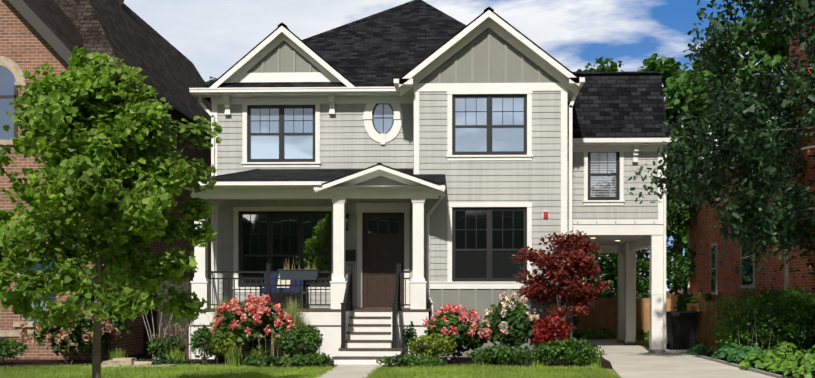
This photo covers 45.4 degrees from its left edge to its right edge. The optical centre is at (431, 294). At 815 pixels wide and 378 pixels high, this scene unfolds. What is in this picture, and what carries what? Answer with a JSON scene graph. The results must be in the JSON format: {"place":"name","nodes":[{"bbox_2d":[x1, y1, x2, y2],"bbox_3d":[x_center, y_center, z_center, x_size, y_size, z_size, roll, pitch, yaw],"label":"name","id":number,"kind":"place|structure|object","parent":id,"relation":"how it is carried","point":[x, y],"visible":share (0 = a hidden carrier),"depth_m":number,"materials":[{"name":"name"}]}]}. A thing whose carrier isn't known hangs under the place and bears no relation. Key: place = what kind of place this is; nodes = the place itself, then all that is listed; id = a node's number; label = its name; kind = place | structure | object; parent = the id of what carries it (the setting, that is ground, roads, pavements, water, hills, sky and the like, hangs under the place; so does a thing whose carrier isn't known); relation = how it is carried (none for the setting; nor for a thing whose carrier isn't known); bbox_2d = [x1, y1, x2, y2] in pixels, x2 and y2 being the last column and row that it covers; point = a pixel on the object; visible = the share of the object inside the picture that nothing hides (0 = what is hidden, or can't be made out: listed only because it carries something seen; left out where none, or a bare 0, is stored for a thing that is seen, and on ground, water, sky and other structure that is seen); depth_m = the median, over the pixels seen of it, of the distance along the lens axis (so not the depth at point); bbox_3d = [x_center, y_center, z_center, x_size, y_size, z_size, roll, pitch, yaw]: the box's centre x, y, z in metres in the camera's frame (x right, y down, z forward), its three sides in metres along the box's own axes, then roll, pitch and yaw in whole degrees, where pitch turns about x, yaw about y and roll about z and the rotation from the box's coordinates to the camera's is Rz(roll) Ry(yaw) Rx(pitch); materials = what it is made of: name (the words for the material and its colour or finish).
{"place":"outdoors","nodes":[
{"label":"outdoors","id":0,"kind":"place"},
{"bbox_2d":[318,364,383,377],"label":"front path","id":1,"kind":"structure","parent":0,"point":[347,372],"depth_m":19.43,"materials":[{"name":"concrete"}]},
{"bbox_2d":[335,341,664,367],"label":"concrete path joints","id":2,"kind":"object","parent":1,"relation":"in","point":[589,341],"depth_m":25.73,"materials":[{"name":"grey concrete"}]},
{"bbox_2d":[25,339,709,377],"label":"lawn ground","id":3,"kind":"structure","parent":0,"point":[643,342],"depth_m":20.38,"materials":[{"name":"green plant"}]},
{"bbox_2d":[0,46,222,377],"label":"maple tree","id":4,"kind":"object","parent":3,"relation":"on","point":[96,125],"visible":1,"depth_m":12.38,"materials":[{"name":"green plant"}]},
{"bbox_2d":[101,358,175,367],"bbox_3d":[-6.264,1.454,20.658,1.646,0.196,0.642,0,0,2],"label":"stone edging","id":5,"kind":"object","parent":3,"relation":"on","point":[132,362],"visible":0.65,"depth_m":20.50,"materials":[{"name":"stone"}]},
{"bbox_2d":[0,353,612,368],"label":"mulch bed","id":6,"kind":"object","parent":3,"relation":"on","point":[605,363],"depth_m":22.12,"materials":[{"name":"brown soil"}]},
{"bbox_2d":[0,336,27,362],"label":"shrub","id":7,"kind":"object","parent":6,"relation":"on","point":[6,347],"visible":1,"depth_m":21.41,"materials":[{"name":"green plant"}]},
{"bbox_2d":[19,301,119,363],"bbox_3d":[-8.096,0.842,21.651,2.203,1.431,1.747,0,0,2],"label":"flowering shrub","id":8,"kind":"object","parent":6,"relation":"on","point":[81,333],"visible":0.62,"depth_m":21.40,"materials":[{"name":"pink plant"}]},
{"bbox_2d":[74,274,134,361],"bbox_3d":[-7.510,0.506,22.452,1.466,2.098,1.010,0,0,2],"label":"shrub","id":9,"kind":"object","parent":6,"relation":"on","point":[120,323],"visible":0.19,"depth_m":22.26,"materials":[{"name":"pink plant"}]},
{"bbox_2d":[0,0,211,359],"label":"neighboring brick house","id":10,"kind":"structure","parent":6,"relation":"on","point":[36,33],"depth_m":23.93,"materials":[{"name":"brown brick"}]},
{"bbox_2d":[109,347,127,359],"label":"daylily plant","id":11,"kind":"object","parent":6,"relation":"on","point":[116,355],"visible":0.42,"depth_m":21.31,"materials":[{"name":"green plant"}]},
{"bbox_2d":[125,278,187,359],"bbox_3d":[-6.413,0.581,22.649,1.596,1.950,0.719,0,0,2],"label":"multi stem tree","id":12,"kind":"object","parent":6,"relation":"on","point":[148,297],"visible":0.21,"depth_m":22.63,"materials":[{"name":"grey plant"}]},
{"bbox_2d":[136,358,196,365],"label":"plants","id":13,"kind":"object","parent":6,"relation":"on","point":[170,361],"visible":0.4,"depth_m":20.84,"materials":[{"name":"green plant"}]},
{"bbox_2d":[147,335,186,359],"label":"perennial shrub","id":14,"kind":"object","parent":6,"relation":"on","point":[158,347],"visible":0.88,"depth_m":21.70,"materials":[{"name":"green plant"}]},
{"bbox_2d":[143,280,209,352],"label":"side gate","id":15,"kind":"structure","parent":6,"relation":"on","point":[173,329],"depth_m":25.66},
{"bbox_2d":[151,322,204,360],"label":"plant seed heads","id":16,"kind":"object","parent":6,"relation":"on","point":[175,325],"visible":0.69,"depth_m":22.17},
{"bbox_2d":[166,348,190,364],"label":"daylily plant","id":17,"kind":"object","parent":6,"relation":"on","point":[174,356],"visible":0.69,"depth_m":21.34,"materials":[{"name":"green plant"}]},
{"bbox_2d":[188,326,220,362],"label":"boxwood shrub","id":18,"kind":"object","parent":6,"relation":"on","point":[199,342],"visible":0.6,"depth_m":21.80,"materials":[{"name":"green plant"}]},
{"bbox_2d":[206,295,231,360],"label":"flowering shrub","id":19,"kind":"object","parent":6,"relation":"on","point":[218,358],"visible":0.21,"depth_m":22.66,"materials":[{"name":"pink plant"}]},
{"bbox_2d":[210,328,248,358],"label":"spirea shrub","id":20,"kind":"object","parent":6,"relation":"on","point":[224,342],"visible":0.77,"depth_m":21.75,"materials":[{"name":"green plant"}]},
{"bbox_2d":[223,346,242,365],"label":"ornamental grass","id":21,"kind":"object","parent":6,"relation":"on","point":[234,359],"depth_m":21.28,"materials":[{"name":"green plant"}]},
{"bbox_2d":[209,293,293,354],"bbox_3d":[-4.109,0.759,22.318,1.944,1.595,1.578,0,0,2],"label":"rose bush","id":22,"kind":"object","parent":6,"relation":"on","point":[252,317],"visible":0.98,"depth_m":22.06,"materials":[{"name":"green plant"}]},
{"bbox_2d":[245,349,264,358],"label":"daylily plant","id":23,"kind":"object","parent":6,"relation":"on","point":[255,353],"visible":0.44,"depth_m":21.25,"materials":[{"name":"green plant"}]},
{"bbox_2d":[231,329,295,357],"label":"plant seed heads","id":24,"kind":"object","parent":6,"relation":"on","point":[272,339],"visible":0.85,"depth_m":21.65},
{"bbox_2d":[238,355,296,366],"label":"ground cover shrub","id":25,"kind":"object","parent":6,"relation":"on","point":[267,360],"visible":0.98,"depth_m":20.87,"materials":[{"name":"green plant"}]},
{"bbox_2d":[281,296,307,360],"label":"ornamental grass","id":26,"kind":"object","parent":6,"relation":"on","point":[292,312],"depth_m":22.62,"materials":[{"name":"green plant"}]},
{"bbox_2d":[276,322,322,357],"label":"boxwood shrub","id":27,"kind":"object","parent":6,"relation":"on","point":[305,337],"visible":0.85,"depth_m":21.59,"materials":[{"name":"green plant"}]},
{"bbox_2d":[295,319,314,353],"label":"reed grass plant","id":28,"kind":"object","parent":6,"relation":"on","point":[303,328],"depth_m":22.54,"materials":[{"name":"green plant"}]},
{"bbox_2d":[180,164,444,364],"bbox_3d":[-2.796,-0.753,23.299,6.260,4.610,3.723,0,0,2],"label":"porch","id":29,"kind":"object","parent":6,"relation":"on","point":[368,335],"visible":0.56,"depth_m":23.17,"materials":[{"name":"white wood"}]},
{"bbox_2d":[260,260,319,307],"bbox_3d":[-3.543,-0.282,23.996,1.212,1.268,2.295,0,0,-19],"label":"porch furniture","id":30,"kind":"object","parent":29,"relation":"on","point":[293,275],"visible":0.83,"depth_m":24.33,"materials":[{"name":"blue fabric"}]},
{"bbox_2d":[193,263,409,347],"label":"porch railings","id":31,"kind":"object","parent":29,"relation":"attached to","point":[347,304],"visible":0.81,"depth_m":23.19,"materials":[{"name":"black metal"}]},
{"bbox_2d":[426,194,445,317],"bbox_3d":[0.116,-0.967,24.023,0.487,3.083,0.065,0,0,2],"label":"downspout","id":32,"kind":"object","parent":29,"relation":"attached to","point":[440,199],"visible":0.83,"depth_m":24.00,"materials":[{"name":"white metal"}]},
{"bbox_2d":[291,352,333,366],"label":"ground cover shrub","id":33,"kind":"object","parent":6,"relation":"on","point":[311,359],"visible":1,"depth_m":20.79,"materials":[{"name":"green plant"}]},
{"bbox_2d":[176,343,552,364],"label":"path lights","id":34,"kind":"object","parent":6,"relation":"on","point":[207,346],"visible":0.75,"depth_m":21.14,"materials":[{"name":"brown metal"}]},
{"bbox_2d":[189,8,584,356],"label":"house","id":35,"kind":"structure","parent":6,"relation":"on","point":[480,122],"depth_m":24.45,"materials":[{"name":"grey wood"}]},
{"bbox_2d":[198,86,578,341],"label":"downspouts","id":36,"kind":"object","parent":35,"relation":"attached to","point":[208,111],"visible":0.56,"depth_m":25.14,"materials":[{"name":"white metal"}]},
{"bbox_2d":[196,0,668,185],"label":"roofs","id":37,"kind":"structure","parent":35,"relation":"on","point":[386,48],"depth_m":26.06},
{"bbox_2d":[402,321,416,354],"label":"lavender shrub","id":38,"kind":"object","parent":6,"relation":"on","point":[409,333],"visible":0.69,"depth_m":22.05,"materials":[{"name":"green plant"}]},
{"bbox_2d":[376,353,449,366],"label":"ground cover shrub","id":39,"kind":"object","parent":6,"relation":"on","point":[412,360],"visible":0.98,"depth_m":20.57,"materials":[{"name":"green plant"}]},
{"bbox_2d":[407,333,456,359],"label":"shrub","id":40,"kind":"object","parent":6,"relation":"on","point":[434,344],"visible":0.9,"depth_m":21.31,"materials":[{"name":"green plant"}]},
{"bbox_2d":[422,303,491,362],"bbox_3d":[0.592,0.880,22.102,1.610,1.351,1.388,0,0,2],"label":"rose bush","id":41,"kind":"object","parent":6,"relation":"on","point":[462,329],"visible":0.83,"depth_m":21.85,"materials":[{"name":"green plant"}]},
{"bbox_2d":[473,349,494,366],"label":"daylily plant","id":42,"kind":"object","parent":6,"relation":"on","point":[477,363],"visible":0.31,"depth_m":20.81,"materials":[{"name":"green plant"}]},
{"bbox_2d":[466,344,536,366],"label":"shrub","id":43,"kind":"object","parent":6,"relation":"on","point":[500,355],"visible":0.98,"depth_m":20.62,"materials":[{"name":"green plant"}]},
{"bbox_2d":[483,292,539,351],"bbox_3d":[1.832,0.745,22.373,1.310,1.620,0.993,0,0,2],"label":"rose bush","id":44,"kind":"object","parent":6,"relation":"on","point":[510,318],"visible":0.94,"depth_m":22.14,"materials":[{"name":"green plant"}]},
{"bbox_2d":[532,347,551,366],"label":"daylily plant","id":45,"kind":"object","parent":6,"relation":"on","point":[540,363],"visible":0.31,"depth_m":20.67,"materials":[{"name":"green plant"}]},
{"bbox_2d":[527,313,568,361],"bbox_3d":[2.667,0.990,22.234,0.958,1.129,0.598,0,0,2],"label":"red shrub","id":46,"kind":"object","parent":6,"relation":"on","point":[551,329],"visible":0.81,"depth_m":22.09,"materials":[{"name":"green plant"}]},
{"bbox_2d":[516,230,611,359],"bbox_3d":[3.111,0.014,22.753,2.270,3.089,1.871,0,0,2],"label":"japanese maple tree","id":47,"kind":"object","parent":6,"relation":"on","point":[579,263],"visible":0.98,"depth_m":22.46,"materials":[{"name":"red plant"}]},
{"bbox_2d":[530,337,603,366],"bbox_3d":[2.881,1.230,20.696,1.595,0.660,0.850,0,0,2],"label":"mound shrub","id":48,"kind":"object","parent":6,"relation":"on","point":[569,352],"visible":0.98,"depth_m":20.51,"materials":[{"name":"green plant"}]},
{"bbox_2d":[585,352,601,367],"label":"daylily plant","id":49,"kind":"object","parent":6,"relation":"on","point":[596,363],"visible":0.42,"depth_m":20.61,"materials":[{"name":"green plant"}]},
{"bbox_2d":[0,363,620,377],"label":"grass blades","id":50,"kind":"object","parent":3,"relation":"on","point":[197,370],"depth_m":18.88,"materials":[{"name":"green plant"}]},
{"bbox_2d":[18,291,736,347],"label":"fences","id":51,"kind":"object","parent":3,"relation":"on","point":[602,312],"visible":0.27,"depth_m":33.67,"materials":[{"name":"brown wood"}]},
{"bbox_2d":[691,294,699,302],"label":"planter plant","id":52,"kind":"object","parent":51,"relation":"on","point":[695,299],"visible":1,"depth_m":29.58,"materials":[{"name":"green plant"}]},
{"bbox_2d":[703,293,711,301],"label":"planter plant","id":53,"kind":"object","parent":51,"relation":"on","point":[708,297],"visible":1,"depth_m":27.96,"materials":[{"name":"green plant"}]},
{"bbox_2d":[572,328,648,339],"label":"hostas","id":54,"kind":"object","parent":3,"relation":"on","point":[603,332],"visible":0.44,"depth_m":33.02,"materials":[{"name":"green plant"}]},
{"bbox_2d":[674,290,700,330],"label":"shrub","id":55,"kind":"object","parent":3,"relation":"on","point":[684,299],"visible":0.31,"depth_m":30.53,"materials":[{"name":"green plant"}]},
{"bbox_2d":[637,53,740,290],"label":"tree","id":56,"kind":"object","parent":3,"relation":"on","point":[677,90],"visible":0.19,"depth_m":46.40,"materials":[{"name":"green plant"}]},
{"bbox_2d":[674,0,788,174],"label":"tree","id":57,"kind":"object","parent":3,"relation":"on","point":[766,52],"visible":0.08,"depth_m":45.47,"materials":[{"name":"green plant"}]},
{"bbox_2d":[707,344,814,377],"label":"mulch bed","id":58,"kind":"object","parent":3,"relation":"on","point":[789,374],"depth_m":20.06,"materials":[{"name":"brown soil"}]},
{"bbox_2d":[594,134,706,297],"bbox_3d":[8.761,-2.471,38.757,6.836,8.046,6.114,0,0,30],"label":"yard tree","id":59,"kind":"object","parent":58,"relation":"on","point":[679,274],"visible":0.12,"depth_m":37.74,"materials":[{"name":"green plant"}]},
{"bbox_2d":[626,0,814,273],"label":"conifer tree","id":60,"kind":"object","parent":58,"relation":"on","point":[764,142],"visible":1,"depth_m":20.30,"materials":[{"name":"green plant"}]},
{"bbox_2d":[696,355,790,377],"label":"curb edging","id":61,"kind":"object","parent":58,"relation":"on","point":[749,369],"depth_m":19.86,"materials":[{"name":"concrete"}]},
{"bbox_2d":[674,1,814,352],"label":"brick building","id":62,"kind":"structure","parent":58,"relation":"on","point":[714,271],"depth_m":30.59,"materials":[{"name":"red brick"}]},
{"bbox_2d":[685,337,814,377],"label":"hosta plant","id":63,"kind":"object","parent":58,"relation":"on","point":[783,356],"visible":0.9,"depth_m":20.12,"materials":[{"name":"green plant"}]},
{"bbox_2d":[734,291,777,361],"bbox_3d":[7.396,0.727,22.229,0.909,1.652,0.415,0,0,2],"label":"bare stems plant","id":64,"kind":"object","parent":58,"relation":"on","point":[755,325],"visible":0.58,"depth_m":22.22,"materials":[{"name":"brown plant"}]},
{"bbox_2d":[708,285,814,347],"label":"hedge shrub","id":65,"kind":"object","parent":58,"relation":"on","point":[800,306],"visible":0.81,"depth_m":22.62,"materials":[{"name":"green plant"}]},
{"bbox_2d":[708,316,814,352],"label":"bush","id":66,"kind":"object","parent":58,"relation":"on","point":[721,334],"visible":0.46,"depth_m":22.70,"materials":[{"name":"green plant"}]},
{"bbox_2d":[18,0,787,290],"label":"sky","id":67,"kind":"structure","parent":0,"point":[214,35],"materials":[{"name":"blue"}]},
{"bbox_2d":[576,56,623,279],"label":"tree","id":68,"kind":"object","parent":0,"point":[612,67],"depth_m":51.17,"materials":[{"name":"green plant"}]},
{"bbox_2d":[567,253,644,295],"bbox_3d":[6.131,-1.891,39.905,5.642,6.887,6.212,0,0,2],"label":"yard tree","id":69,"kind":"object","parent":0,"point":[605,268],"visible":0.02,"depth_m":38.08,"materials":[{"name":"green plant"}]},
{"bbox_2d":[572,339,774,377],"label":"driveway","id":70,"kind":"structure","parent":0,"point":[625,362],"depth_m":21.08,"materials":[{"name":"concrete"}]},
{"bbox_2d":[568,305,580,326],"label":"shrub","id":71,"kind":"object","parent":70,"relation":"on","point":[574,321],"visible":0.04,"depth_m":32.27,"materials":[{"name":"green plant"}]},
{"bbox_2d":[590,289,641,297],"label":"yard shrub","id":72,"kind":"object","parent":70,"relation":"on","point":[602,293],"depth_m":35.57,"materials":[{"name":"green plant"}]},
{"bbox_2d":[567,138,670,352],"bbox_3d":[4.882,-2.193,28.233,2.820,7.490,6.050,0,0,2],"label":"room over drive","id":73,"kind":"object","parent":70,"relation":"on","point":[610,214],"visible":0.77,"depth_m":25.63,"materials":[{"name":"grey wood"}]},
{"bbox_2d":[663,145,667,347],"bbox_3d":[6.141,-1.258,25.535,0.121,5.422,0.070,0,0,2],"label":"downspout","id":74,"kind":"object","parent":73,"relation":"attached to","point":[664,270],"visible":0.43,"depth_m":25.50,"materials":[{"name":"white metal"}]},
{"bbox_2d":[663,348,687,352],"bbox_3d":[6.580,1.471,25.507,1.022,0.162,0.172,0,0,-1],"label":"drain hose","id":75,"kind":"object","parent":70,"relation":"on","point":[665,350],"visible":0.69,"depth_m":25.44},
{"bbox_2d":[666,311,697,349],"bbox_3d":[6.702,1.005,26.159,0.740,1.086,0.890,0,0,2],"label":"trash bin","id":76,"kind":"object","parent":70,"relation":"on","point":[681,328],"visible":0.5,"depth_m":25.80,"materials":[{"name":"plastic"}]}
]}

